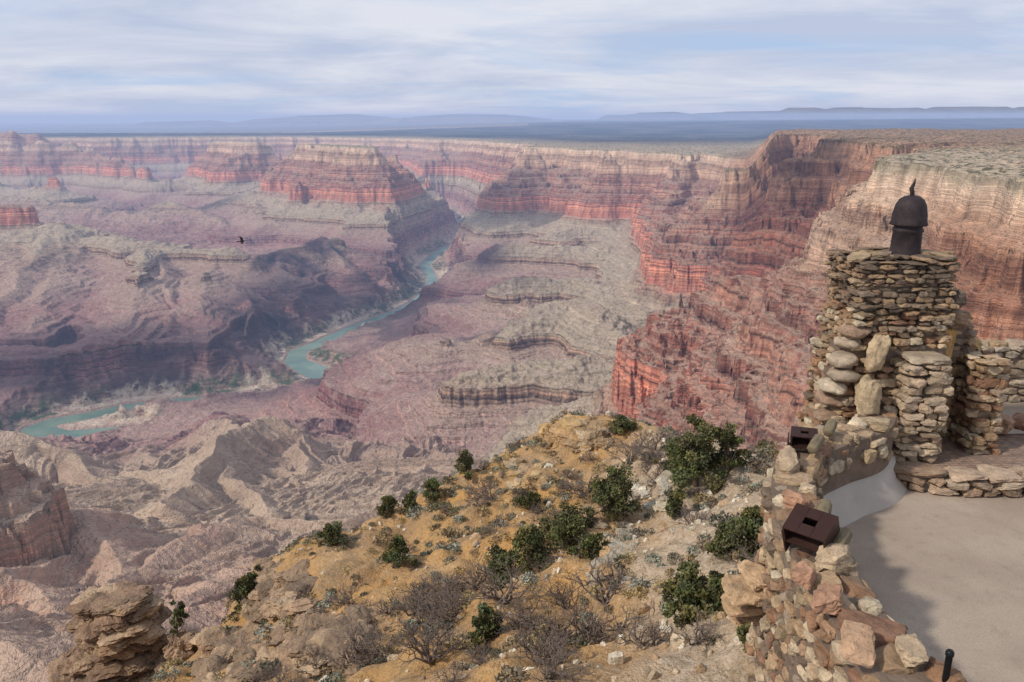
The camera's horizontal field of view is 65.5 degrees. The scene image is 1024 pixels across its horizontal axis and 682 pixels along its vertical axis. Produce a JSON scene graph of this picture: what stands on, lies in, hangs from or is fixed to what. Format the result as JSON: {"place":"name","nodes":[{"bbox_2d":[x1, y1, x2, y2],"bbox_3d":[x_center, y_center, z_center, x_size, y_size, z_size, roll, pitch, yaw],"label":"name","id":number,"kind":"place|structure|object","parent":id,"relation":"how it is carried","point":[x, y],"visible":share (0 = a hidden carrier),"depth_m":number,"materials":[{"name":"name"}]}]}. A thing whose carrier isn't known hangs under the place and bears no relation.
{"place":"outdoors","nodes":[
{"label":"outdoors","id":0,"kind":"place"},
{"bbox_2d":[21,220,457,436],"bbox_3d":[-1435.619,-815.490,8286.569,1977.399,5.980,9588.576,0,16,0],"label":"river","id":1,"kind":"structure","parent":0,"point":[297,361],"depth_m":4734.30,"materials":[{"name":"liquid"}]},
{"bbox_2d":[152,413,773,681],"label":"hillside","id":2,"kind":"structure","parent":0,"point":[725,661],"depth_m":35.36,"materials":[{"name":"soil"}]},
{"bbox_2d":[46,581,172,681],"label":"rock pinnacle","id":3,"kind":"object","parent":2,"relation":"on","point":[114,629],"visible":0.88,"depth_m":42.70,"materials":[{"name":"beige stone"}]},
{"bbox_2d":[135,626,167,681],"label":"rock pinnacle","id":4,"kind":"object","parent":2,"relation":"on","point":[152,654],"visible":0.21,"depth_m":43.66,"materials":[{"name":"brown stone"}]},
{"bbox_2d":[149,629,199,677],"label":"rock pinnacle","id":5,"kind":"object","parent":2,"relation":"on","point":[181,646],"visible":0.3,"depth_m":42.64,"materials":[{"name":"beige stone"}]},
{"bbox_2d":[169,599,188,636],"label":"juniper tree","id":6,"kind":"object","parent":5,"relation":"on","point":[176,621],"visible":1,"depth_m":42.78,"materials":[{"name":"green plant"}]},
{"bbox_2d":[189,620,274,681],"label":"rock outcrop","id":7,"kind":"object","parent":2,"relation":"on","point":[215,640],"visible":0.85,"depth_m":37.27,"materials":[{"name":"beige stone"}]},
{"bbox_2d":[225,574,253,612],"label":"juniper tree","id":8,"kind":"object","parent":2,"relation":"on","point":[242,587],"visible":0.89,"depth_m":43.53,"materials":[{"name":"green plant"}]},
{"bbox_2d":[244,564,260,588],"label":"juniper tree","id":9,"kind":"object","parent":2,"relation":"on","point":[251,575],"visible":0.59,"depth_m":44.18,"materials":[{"name":"green plant"}]},
{"bbox_2d":[240,558,318,621],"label":"rock outcrop","id":10,"kind":"object","parent":2,"relation":"on","point":[272,605],"visible":0.89,"depth_m":41.90,"materials":[{"name":"beige stone"}]},
{"bbox_2d":[267,604,376,678],"bbox_3d":[-8.181,12.747,34.552,4.224,4.262,11.137,-7,17,-25],"label":"rock outcrop","id":11,"kind":"object","parent":2,"relation":"on","point":[319,629],"visible":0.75,"depth_m":33.29,"materials":[{"name":"beige stone"}]},
{"bbox_2d":[316,520,349,546],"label":"juniper tree","id":12,"kind":"object","parent":2,"relation":"on","point":[331,534],"visible":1,"depth_m":45.68,"materials":[{"name":"green plant"}]},
{"bbox_2d":[375,494,397,517],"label":"juniper tree","id":13,"kind":"object","parent":2,"relation":"on","point":[388,501],"visible":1,"depth_m":48.21,"materials":[{"name":"green plant"}]},
{"bbox_2d":[381,533,418,567],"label":"juniper tree","id":14,"kind":"object","parent":2,"relation":"on","point":[397,545],"visible":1,"depth_m":39.70,"materials":[{"name":"green plant"}]},
{"bbox_2d":[401,490,419,511],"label":"juniper tree","id":15,"kind":"object","parent":2,"relation":"on","point":[409,500],"visible":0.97,"depth_m":48.40,"materials":[{"name":"green plant"}]},
{"bbox_2d":[421,477,445,503],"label":"juniper tree","id":16,"kind":"object","parent":2,"relation":"on","point":[434,492],"visible":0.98,"depth_m":51.87,"materials":[{"name":"green plant"}]},
{"bbox_2d":[139,409,774,681],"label":"bare shrubs","id":17,"kind":"object","parent":2,"relation":"on","point":[419,596],"visible":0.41,"depth_m":29.04,"materials":[{"name":"brown plant"}]},
{"bbox_2d":[159,411,764,681],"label":"loose stones","id":18,"kind":"object","parent":2,"relation":"on","point":[616,658],"visible":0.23,"depth_m":29.00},
{"bbox_2d":[148,409,778,681],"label":"sagebrush","id":19,"kind":"object","parent":2,"relation":"on","point":[435,505],"visible":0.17,"depth_m":37.67,"materials":[{"name":"green plant"}]},
{"bbox_2d":[454,449,474,480],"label":"juniper tree","id":20,"kind":"object","parent":2,"relation":"on","point":[465,461],"visible":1,"depth_m":53.61,"materials":[{"name":"green plant"}]},
{"bbox_2d":[467,602,502,647],"bbox_3d":[-0.861,9.819,27.292,1.392,1.772,0.966,-6,17,-22],"label":"juniper tree","id":21,"kind":"object","parent":2,"relation":"on","point":[485,623],"visible":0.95,"depth_m":27.14,"materials":[{"name":"green plant"}]},
{"bbox_2d":[487,544,521,588],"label":"juniper tree","id":22,"kind":"object","parent":2,"relation":"on","point":[496,553],"visible":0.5,"depth_m":34.60,"materials":[{"name":"green plant"}]},
{"bbox_2d":[503,457,542,488],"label":"rock outcrop","id":23,"kind":"object","parent":2,"relation":"on","point":[521,482],"visible":0.94,"depth_m":51.38,"materials":[{"name":"beige stone"}]},
{"bbox_2d":[514,490,543,512],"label":"juniper tree","id":24,"kind":"object","parent":2,"relation":"on","point":[529,499],"visible":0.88,"depth_m":47.19,"materials":[{"name":"green plant"}]},
{"bbox_2d":[495,523,563,573],"bbox_3d":[0.871,8.875,33.457,2.687,2.596,1.945,9,18,30],"label":"juniper tree","id":25,"kind":"object","parent":2,"relation":"on","point":[530,542],"visible":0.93,"depth_m":33.26,"materials":[{"name":"green plant"}]},
{"bbox_2d":[538,500,593,555],"bbox_3d":[2.463,8.603,36.651,3.015,2.553,2.334,0,16,0],"label":"juniper tree","id":26,"kind":"object","parent":2,"relation":"on","point":[566,526],"visible":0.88,"depth_m":36.17,"materials":[{"name":"green plant"}]},
{"bbox_2d":[537,417,613,453],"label":"rock outcrop","id":27,"kind":"object","parent":2,"relation":"on","point":[574,435],"visible":0.94,"depth_m":54.94,"materials":[{"name":"beige stone"}]},
{"bbox_2d":[570,531,610,559],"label":"juniper tree","id":28,"kind":"object","parent":2,"relation":"on","point":[589,544],"visible":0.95,"depth_m":30.09,"materials":[{"name":"green plant"}]},
{"bbox_2d":[580,516,637,586],"bbox_3d":[4.082,8.328,32.241,2.718,3.449,10.051,1,16,4],"label":"rock outcrop","id":29,"kind":"object","parent":2,"relation":"on","point":[623,548],"visible":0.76,"depth_m":29.71,"materials":[{"name":"beige stone"}]},
{"bbox_2d":[582,465,643,527],"bbox_3d":[4.572,7.216,37.048,3.195,3.051,1.998,0,16,0],"label":"juniper tree","id":30,"kind":"object","parent":2,"relation":"on","point":[620,491],"visible":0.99,"depth_m":36.73,"materials":[{"name":"green plant"}]},
{"bbox_2d":[608,414,637,434],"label":"juniper tree","id":31,"kind":"object","parent":2,"relation":"on","point":[620,424],"visible":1,"depth_m":53.96,"materials":[{"name":"green plant"}]},
{"bbox_2d":[625,470,672,511],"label":"rock outcrop","id":32,"kind":"object","parent":2,"relation":"on","point":[662,479],"visible":0.65,"depth_m":40.08,"materials":[{"name":"grey stone"}]},
{"bbox_2d":[652,442,691,471],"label":"shrub","id":33,"kind":"object","parent":2,"relation":"on","point":[668,454],"visible":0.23,"depth_m":42.03,"materials":[{"name":"green plant"}]},
{"bbox_2d":[664,488,686,517],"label":"juniper tree","id":34,"kind":"object","parent":2,"relation":"on","point":[676,497],"visible":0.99,"depth_m":35.32,"materials":[{"name":"green plant"}]},
{"bbox_2d":[660,559,707,629],"bbox_3d":[4.958,7.119,22.056,1.577,2.058,1.551,-2,16,-9],"label":"juniper tree","id":35,"kind":"object","parent":2,"relation":"on","point":[682,588],"visible":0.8,"depth_m":21.88,"materials":[{"name":"green plant"}]},
{"bbox_2d":[667,413,724,491],"bbox_3d":[8.789,5.426,37.886,2.956,3.802,3.276,0,16,0],"label":"juniper tree","id":36,"kind":"object","parent":2,"relation":"on","point":[698,455],"visible":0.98,"depth_m":37.42,"materials":[{"name":"green plant"}]},
{"bbox_2d":[697,570,724,616],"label":"juniper tree","id":37,"kind":"object","parent":2,"relation":"on","point":[712,591],"visible":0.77,"depth_m":20.16,"materials":[{"name":"green plant"}]},
{"bbox_2d":[704,521,740,561],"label":"juniper tree","id":38,"kind":"object","parent":2,"relation":"on","point":[718,546],"visible":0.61,"depth_m":24.98,"materials":[{"name":"green plant"}]},
{"bbox_2d":[707,422,751,481],"bbox_3d":[10.252,5.310,38.231,2.072,3.040,1.980,-10,18,-31],"label":"juniper tree","id":39,"kind":"object","parent":2,"relation":"on","point":[726,459],"visible":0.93,"depth_m":37.99,"materials":[{"name":"green plant"}]},
{"bbox_2d":[722,504,763,560],"bbox_3d":[7.055,5.906,23.847,1.462,1.786,2.385,3,16,11],"label":"juniper tree","id":40,"kind":"object","parent":2,"relation":"on","point":[749,522],"visible":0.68,"depth_m":23.66,"materials":[{"name":"green plant"}]},
{"bbox_2d":[736,622,750,652],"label":"juniper tree","id":41,"kind":"object","parent":2,"relation":"on","point":[742,631],"visible":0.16,"depth_m":17.40,"materials":[{"name":"green plant"}]},
{"bbox_2d":[746,439,779,454],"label":"juniper tree","id":42,"kind":"object","parent":2,"relation":"on","point":[759,444],"visible":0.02,"depth_m":49.94,"materials":[{"name":"green plant"}]},
{"bbox_2d":[0,107,1023,681],"bbox_3d":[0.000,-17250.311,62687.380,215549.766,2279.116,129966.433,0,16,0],"label":"canyon terrain","id":43,"kind":"structure","parent":0,"point":[662,269],"depth_m":4219.84,"materials":[{"name":"brown stone"}]},
{"bbox_2d":[0,0,1023,122],"label":"sky","id":44,"kind":"structure","parent":0,"point":[62,61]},
{"bbox_2d":[845,402,1023,681],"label":"patio floor","id":45,"kind":"structure","parent":0,"point":[940,575],"depth_m":9.11,"materials":[{"name":"concrete"}]},
{"bbox_2d":[752,407,966,681],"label":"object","id":46,"kind":"object","parent":45,"relation":"on","point":[858,469],"visible":0.28,"depth_m":8.94,"materials":[{"name":"brown stone"}]},
{"bbox_2d":[720,404,965,681],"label":"stones","id":47,"kind":"object","parent":46,"relation":"on","point":[750,595],"visible":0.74,"depth_m":7.68,"materials":[{"name":"beige stone"}]},
{"bbox_2d":[787,426,817,448],"bbox_3d":[3.642,1.283,9.999,0.344,0.350,0.277,5,16,17],"label":"viewing box","id":48,"kind":"object","parent":47,"relation":"on","point":[801,437],"visible":0.75,"depth_m":9.97,"materials":[{"name":"brown metal"}]},
{"bbox_2d":[781,503,839,551],"bbox_3d":[2.844,1.854,7.602,0.434,0.500,0.450,14,21,41],"label":"viewing box","id":49,"kind":"object","parent":47,"relation":"on","point":[808,528],"visible":0.97,"depth_m":7.51,"materials":[{"name":"brown metal"}]},
{"bbox_2d":[807,434,824,453],"bbox_3d":[3.697,1.250,9.687,0.147,0.194,0.310,13,20,38],"label":"stone","id":50,"kind":"object","parent":47,"relation":"on","point":[815,443],"visible":1,"depth_m":9.62,"materials":[{"name":"beige stone"}]},
{"bbox_2d":[816,498,831,513],"bbox_3d":[3.222,1.743,8.226,0.147,0.182,0.252,8,18,28],"label":"stone","id":51,"kind":"object","parent":47,"relation":"on","point":[824,505],"visible":0.45,"depth_m":8.20,"materials":[{"name":"beige stone"}]},
{"bbox_2d":[822,419,836,436],"bbox_3d":[4.099,1.119,10.267,0.147,0.186,0.271,9,18,30],"label":"stone","id":52,"kind":"object","parent":47,"relation":"on","point":[829,428],"visible":1,"depth_m":10.20,"materials":[{"name":"beige stone"}]},
{"bbox_2d":[833,527,852,544],"bbox_3d":[3.120,1.883,7.543,0.147,0.186,0.271,11,19,35],"label":"stone","id":53,"kind":"object","parent":47,"relation":"on","point":[844,536],"visible":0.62,"depth_m":7.51,"materials":[{"name":"beige stone"}]},
{"bbox_2d":[823,454,907,526],"bbox_3d":[4.481,2.123,10.332,0.746,0.430,4.293,12,20,36],"label":"curved skirting","id":54,"kind":"object","parent":45,"relation":"on","point":[885,488],"visible":0.44,"depth_m":10.54,"materials":[{"name":"paint"}]},
{"bbox_2d":[796,246,1012,463],"bbox_3d":[5.831,0.247,11.792,2.751,3.254,1.798,0,16,0],"label":"stone chimney","id":55,"kind":"object","parent":45,"relation":"on","point":[898,332],"visible":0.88,"depth_m":11.30,"materials":[{"name":"beige stone"}]},
{"bbox_2d":[889,178,927,259],"bbox_3d":[5.690,-1.745,11.402,0.508,1.160,0.508,0,16,0],"label":"chimney hood","id":56,"kind":"object","parent":55,"relation":"on","point":[909,219],"visible":0.94,"depth_m":11.28,"materials":[{"name":"metal"}]},
{"bbox_2d":[942,649,954,681],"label":"barrier post","id":57,"kind":"object","parent":45,"relation":"on","point":[949,654],"visible":1,"depth_m":5.84,"materials":[{"name":"black metal"}]},
{"bbox_2d":[894,412,1023,497],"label":"flagstone bench","id":58,"kind":"object","parent":45,"relation":"on","point":[953,468],"visible":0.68,"depth_m":11.03,"materials":[{"name":"stone"}]},
{"bbox_2d":[975,338,1023,402],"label":"stones","id":59,"kind":"object","parent":45,"relation":"on","point":[1008,347],"visible":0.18,"depth_m":14.34,"materials":[{"name":"beige stone"}]},
{"bbox_2d":[981,350,1023,401],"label":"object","id":60,"kind":"object","parent":45,"relation":"on","point":[1012,379],"depth_m":14.47,"materials":[{"name":"beige stone"}]}
]}

